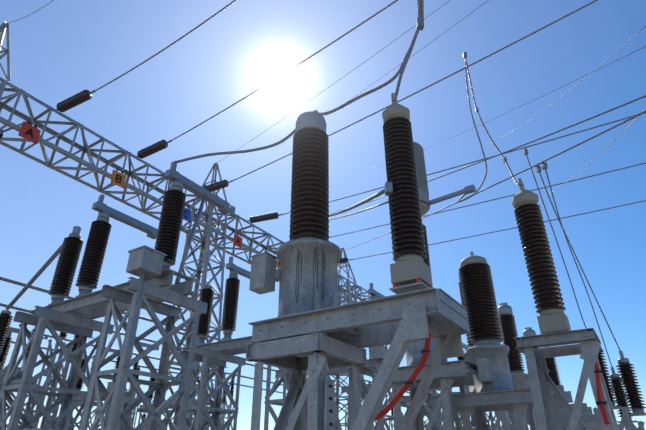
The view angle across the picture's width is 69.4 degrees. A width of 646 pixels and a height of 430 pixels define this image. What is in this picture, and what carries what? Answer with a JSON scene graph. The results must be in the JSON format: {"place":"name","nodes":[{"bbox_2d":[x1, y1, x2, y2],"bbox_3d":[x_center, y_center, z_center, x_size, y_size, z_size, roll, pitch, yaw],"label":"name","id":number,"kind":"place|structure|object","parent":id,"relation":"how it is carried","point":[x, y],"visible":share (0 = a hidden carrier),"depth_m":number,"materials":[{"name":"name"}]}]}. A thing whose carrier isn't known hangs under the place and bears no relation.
{"place":"outdoors","nodes":[
{"label":"outdoors","id":0,"kind":"place"},
{"bbox_2d":[0,0,645,405],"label":"conductors","id":1,"kind":"object","parent":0,"point":[388,190],"visible":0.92,"depth_m":9.29,"materials":[{"name":"grey"}]},
{"bbox_2d":[598,352,620,408],"bbox_3d":[4.412,2.498,7.417,0.300,1.082,0.300,-17,-33,29],"label":"post insulator","id":2,"kind":"object","parent":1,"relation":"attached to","point":[601,359],"visible":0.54,"depth_m":7.27,"materials":[{"name":"ceramic"}]},
{"bbox_2d":[610,367,636,422],"bbox_3d":[5.397,3.260,8.482,0.300,0.936,0.300,-17,-33,29],"label":"post insulator","id":3,"kind":"object","parent":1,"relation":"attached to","point":[618,389],"visible":0.65,"depth_m":8.43,"materials":[{"name":"ceramic"}]},
{"bbox_2d":[0,0,645,429],"label":"sky","id":4,"kind":"structure","parent":0,"point":[63,49],"materials":[{"name":"blue"}]},
{"bbox_2d":[439,426,475,429],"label":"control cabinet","id":5,"kind":"object","parent":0,"point":[472,427],"visible":0.13,"depth_m":7.29,"materials":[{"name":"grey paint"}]},
{"bbox_2d":[458,273,475,391],"bbox_3d":[3.284,2.394,10.056,0.710,2.755,0.710,-17,-33,29],"label":"current transformer","id":6,"kind":"object","parent":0,"point":[466,357],"visible":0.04,"depth_m":9.83,"materials":[{"name":"metal"}]},
{"bbox_2d":[497,302,529,387],"bbox_3d":[5.084,3.701,12.493,0.710,2.755,0.710,-17,-33,29],"label":"current transformer bay","id":7,"kind":"object","parent":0,"point":[519,376],"visible":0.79,"depth_m":12.41,"materials":[{"name":"ceramic"}]},
{"bbox_2d":[523,327,539,348],"bbox_3d":[6.802,4.949,14.820,0.710,2.755,0.710,-17,-33,29],"label":"current transformer bay","id":8,"kind":"object","parent":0,"point":[528,331],"visible":0.04,"depth_m":15.24,"materials":[{"name":"metal"}]},
{"bbox_2d":[544,347,560,384],"bbox_3d":[8.521,6.196,17.146,0.710,2.755,0.710,-17,-33,29],"label":"current transformer bay","id":9,"kind":"object","parent":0,"point":[551,366],"visible":0.31,"depth_m":17.25,"materials":[{"name":"ceramic"}]},
{"bbox_2d":[616,351,645,415],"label":"post insulator","id":10,"kind":"object","parent":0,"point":[629,380],"visible":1,"depth_m":7.10,"materials":[{"name":"ceramic"}]},
{"label":"gravel ground","id":11,"kind":"object","parent":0,"visible":0},
{"bbox_2d":[0,310,12,381],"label":"post insulator","id":12,"kind":"object","parent":11,"relation":"on","point":[6,317],"visible":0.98,"depth_m":9.60,"materials":[{"name":"ceramic"}]},
{"bbox_2d":[0,381,47,429],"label":"disconnector stand","id":13,"kind":"object","parent":11,"relation":"on","point":[28,404],"visible":0.21,"depth_m":12.89,"materials":[{"name":"metal"}]},
{"bbox_2d":[0,326,47,415],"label":"disconnector row","id":14,"kind":"object","parent":13,"relation":"on","point":[6,345],"visible":0.35,"depth_m":14.28,"materials":[{"name":"metal"}]},
{"bbox_2d":[17,428,54,429],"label":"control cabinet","id":15,"kind":"object","parent":11,"relation":"on","point":[34,429],"visible":0.5,"depth_m":6.23,"materials":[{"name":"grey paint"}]},
{"bbox_2d":[60,396,137,429],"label":"disconnector stand","id":16,"kind":"object","parent":11,"relation":"on","point":[128,400],"visible":0.29,"depth_m":15.51,"materials":[{"name":"metal"}]},
{"bbox_2d":[73,342,158,420],"bbox_3d":[-7.563,6.847,15.892,3.324,5.050,1.930,-17,-33,29],"label":"disconnector row","id":17,"kind":"object","parent":16,"relation":"on","point":[80,382],"visible":0.27,"depth_m":16.64,"materials":[{"name":"metal"}]},
{"bbox_2d":[0,277,207,429],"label":"disconnector stand","id":18,"kind":"object","parent":11,"relation":"on","point":[42,319],"visible":1,"depth_m":6.07,"materials":[{"name":"metal"}]},
{"bbox_2d":[26,161,234,429],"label":"disconnector","id":19,"kind":"object","parent":18,"relation":"on","point":[148,264],"visible":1,"depth_m":6.93,"materials":[{"name":"metal"}]},
{"bbox_2d":[0,344,229,428],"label":"support stand","id":20,"kind":"object","parent":11,"relation":"on","point":[137,377],"visible":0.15,"depth_m":25.70,"materials":[{"name":"metal"}]},
{"bbox_2d":[137,408,208,429],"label":"disconnector stand","id":21,"kind":"object","parent":11,"relation":"on","point":[141,410],"visible":0.19,"depth_m":18.32,"materials":[{"name":"metal"}]},
{"bbox_2d":[139,361,200,408],"bbox_3d":[-5.845,8.095,18.218,3.324,5.050,1.930,-17,-33,29],"label":"disconnector row","id":22,"kind":"object","parent":21,"relation":"on","point":[151,396],"visible":0.1,"depth_m":19.00,"materials":[{"name":"metal"}]},
{"bbox_2d":[0,355,371,429],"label":"support stand","id":23,"kind":"object","parent":11,"relation":"on","point":[106,413],"visible":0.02,"depth_m":14.54,"materials":[{"name":"metal"}]},
{"bbox_2d":[25,332,375,429],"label":"support stand","id":24,"kind":"object","parent":11,"relation":"on","point":[49,381],"depth_m":14.46,"materials":[{"name":"metal"}]},
{"bbox_2d":[0,21,431,429],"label":"gantry portal","id":25,"kind":"object","parent":11,"relation":"on","point":[208,225],"visible":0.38,"depth_m":14.88,"materials":[{"name":"metal"}]},
{"bbox_2d":[18,121,40,143],"bbox_3d":[-7.282,-2.087,11.607,0.054,0.552,0.444,-17,-33,29],"label":"phase plate","id":26,"kind":"object","parent":25,"relation":"attached to","point":[28,131],"visible":1,"depth_m":11.58,"materials":[{"name":"red metal"}]},
{"bbox_2d":[56,90,95,111],"bbox_3d":[-6.332,-2.914,11.895,1.782,0.412,0.260,-17,-33,29],"label":"string insulator","id":27,"kind":"object","parent":25,"relation":"attached to","point":[81,97],"visible":1,"depth_m":11.77,"materials":[{"name":"brown ceramic"}]},
{"bbox_2d":[111,168,125,187],"bbox_3d":[-5.898,-1.082,13.478,0.048,0.563,0.458,-17,-33,29],"label":"phase plate","id":28,"kind":"object","parent":25,"relation":"attached to","point":[118,178],"visible":1,"depth_m":13.45,"materials":[{"name":"orange"}]},
{"bbox_2d":[136,140,171,158],"bbox_3d":[-4.995,-1.941,13.710,1.782,0.412,0.260,-20,-34,33],"label":"string insulator","id":29,"kind":"object","parent":25,"relation":"attached to","point":[152,149],"visible":1,"depth_m":13.60,"materials":[{"name":"brown ceramic"}]},
{"bbox_2d":[182,206,190,221],"bbox_3d":[-4.514,-0.080,15.350,0.037,0.554,0.445,-17,-33,29],"label":"phase plate","id":30,"kind":"object","parent":25,"relation":"attached to","point":[186,216],"visible":0.69,"depth_m":15.37,"materials":[{"name":"blue metal"}]},
{"bbox_2d":[203,179,231,191],"bbox_3d":[-3.617,-0.940,15.576,1.782,0.412,0.260,-21,-34,33],"label":"string insulator","id":31,"kind":"object","parent":25,"relation":"attached to","point":[217,185],"visible":0.88,"depth_m":15.36,"materials":[{"name":"brown ceramic"}]},
{"bbox_2d":[233,234,242,248],"bbox_3d":[-3.132,0.925,17.222,0.044,0.561,0.456,-17,-33,29],"label":"phase plate","id":32,"kind":"object","parent":25,"relation":"attached to","point":[237,241],"visible":1,"depth_m":17.18,"materials":[{"name":"red metal"}]},
{"bbox_2d":[247,212,282,222],"bbox_3d":[-2.185,0.096,17.509,1.782,0.412,0.260,-17,-33,29],"label":"string insulator","id":33,"kind":"object","parent":25,"relation":"attached to","point":[265,217],"visible":1,"depth_m":17.42,"materials":[{"name":"brown ceramic"}]},
{"bbox_2d":[337,257,352,263],"bbox_3d":[0.580,2.104,21.253,1.782,0.412,0.260,-17,-33,29],"label":"string insulator","id":34,"kind":"object","parent":25,"relation":"attached to","point":[343,260],"visible":0.38,"depth_m":20.95,"materials":[{"name":"brown ceramic"}]},
{"bbox_2d":[45,335,394,429],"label":"support stand","id":35,"kind":"object","parent":11,"relation":"on","point":[74,347],"visible":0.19,"depth_m":17.82,"materials":[{"name":"metal"}]},
{"bbox_2d":[123,361,348,429],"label":"support stand","id":36,"kind":"object","parent":11,"relation":"on","point":[135,366],"visible":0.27,"depth_m":27.27,"materials":[{"name":"metal"}]},
{"bbox_2d":[176,347,324,429],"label":"disconnector stand","id":37,"kind":"object","parent":11,"relation":"on","point":[206,357],"visible":0.6,"depth_m":8.91,"materials":[{"name":"metal"}]},
{"bbox_2d":[181,256,251,354],"bbox_3d":[-1.320,3.151,8.997,3.324,5.050,1.930,-17,-33,29],"label":"disconnector","id":38,"kind":"object","parent":37,"relation":"on","point":[227,344],"visible":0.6,"depth_m":9.73,"materials":[{"name":"ceramic"}]},
{"bbox_2d":[280,363,401,429],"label":"disconnector stand","id":39,"kind":"object","parent":11,"relation":"on","point":[362,382],"visible":0.17,"depth_m":10.39,"materials":[{"name":"metal"}]},
{"bbox_2d":[274,283,387,429],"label":"disconnector","id":40,"kind":"object","parent":39,"relation":"on","point":[377,354],"visible":0.04,"depth_m":10.79,"materials":[{"name":"metal"}]},
{"bbox_2d":[245,287,469,429],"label":"stand","id":41,"kind":"object","parent":11,"relation":"on","point":[316,345],"visible":1,"depth_m":4.21,"materials":[{"name":"metal"}]},
{"bbox_2d":[249,110,340,316],"bbox_3d":[-0.216,-0.110,5.386,0.795,2.755,0.810,-17,-33,29],"label":"current transformer","id":42,"kind":"object","parent":41,"relation":"on","point":[305,275],"visible":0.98,"depth_m":4.92,"materials":[{"name":"metal"}]},
{"bbox_2d":[382,92,431,293],"bbox_3d":[0.780,-0.324,4.587,0.315,2.244,0.315,-17,-33,29],"label":"surge arrester","id":43,"kind":"object","parent":41,"relation":"on","point":[410,270],"visible":0.98,"depth_m":4.36,"materials":[{"name":"ceramic"}]},
{"bbox_2d":[348,389,444,429],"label":"disconnector stand","id":44,"kind":"object","parent":11,"relation":"on","point":[429,405],"visible":0.21,"depth_m":12.66,"materials":[{"name":"metal"}]},
{"bbox_2d":[340,356,439,424],"bbox_3d":[2.199,5.705,13.761,3.324,5.050,1.930,-17,-33,29],"label":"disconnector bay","id":45,"kind":"object","parent":44,"relation":"on","point":[344,389],"visible":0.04,"depth_m":14.39,"materials":[{"name":"metal"}]},
{"bbox_2d":[371,360,477,429],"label":"stand","id":46,"kind":"object","parent":11,"relation":"on","point":[449,376],"visible":0.75,"depth_m":6.62,"materials":[{"name":"metal"}]},
{"bbox_2d":[406,142,475,365],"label":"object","id":47,"kind":"object","parent":46,"relation":"on","point":[414,354],"visible":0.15,"depth_m":8.17,"materials":[{"name":"metal"}]},
{"bbox_2d":[401,400,471,429],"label":"disconnector stand","id":48,"kind":"object","parent":11,"relation":"on","point":[406,405],"visible":0.15,"depth_m":16.35,"materials":[{"name":"metal"}]},
{"bbox_2d":[385,343,468,402],"bbox_3d":[3.917,6.953,16.088,3.324,5.050,1.930,-17,-33,29],"label":"disconnector bay","id":49,"kind":"object","parent":48,"relation":"on","point":[405,399],"visible":0.1,"depth_m":16.42,"materials":[{"name":"metal"}]},
{"bbox_2d":[429,411,502,429],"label":"disconnector stand","id":50,"kind":"object","parent":11,"relation":"on","point":[491,418],"visible":0.1,"depth_m":17.71,"materials":[{"name":"metal"}]},
{"bbox_2d":[430,389,563,429],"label":"steel support stand","id":51,"kind":"object","parent":11,"relation":"on","point":[519,402],"visible":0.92,"depth_m":6.41,"materials":[{"name":"metal"}]},
{"bbox_2d":[459,251,513,392],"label":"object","id":52,"kind":"object","parent":51,"relation":"on","point":[487,352],"visible":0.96,"depth_m":7.00,"materials":[{"name":"ceramic"}]},
{"bbox_2d":[453,385,572,429],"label":"support stand","id":53,"kind":"object","parent":11,"relation":"on","point":[503,417],"visible":0.17,"depth_m":8.72,"materials":[{"name":"metal"}]},
{"bbox_2d":[494,403,593,425],"bbox_3d":[5.453,6.125,10.921,2.120,2.998,1.090,-17,-33,29],"label":"support stand","id":54,"kind":"object","parent":11,"relation":"on","point":[585,411],"visible":0.25,"depth_m":11.37,"materials":[{"name":"metal"}]},
{"bbox_2d":[526,414,596,429],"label":"support stand","id":55,"kind":"object","parent":11,"relation":"on","point":[563,422],"visible":0.44,"depth_m":13.53,"materials":[{"name":"metal"}]},
{"bbox_2d":[513,328,618,429],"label":"stand","id":56,"kind":"object","parent":11,"relation":"on","point":[588,347],"visible":1,"depth_m":4.63,"materials":[{"name":"metal"}]},
{"bbox_2d":[374,333,609,424],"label":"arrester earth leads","id":57,"kind":"object","parent":56,"relation":"attached to","point":[425,351],"visible":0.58,"depth_m":4.12,"materials":[{"name":"red"}]},
{"bbox_2d":[512,178,570,333],"bbox_3d":[2.477,0.436,5.388,0.315,1.994,0.315,-17,-33,29],"label":"surge arrester","id":58,"kind":"object","parent":56,"relation":"on","point":[545,285],"visible":0.98,"depth_m":5.24,"materials":[{"name":"ceramic"}]},
{"bbox_2d":[585,424,624,429],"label":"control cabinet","id":59,"kind":"object","parent":11,"relation":"on","point":[592,427],"visible":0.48,"depth_m":7.68,"materials":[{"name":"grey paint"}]},
{"bbox_2d":[593,406,644,429],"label":"support stand","id":60,"kind":"object","parent":11,"relation":"on","point":[627,423],"visible":0.75,"depth_m":6.89,"materials":[{"name":"metal"}]}
]}

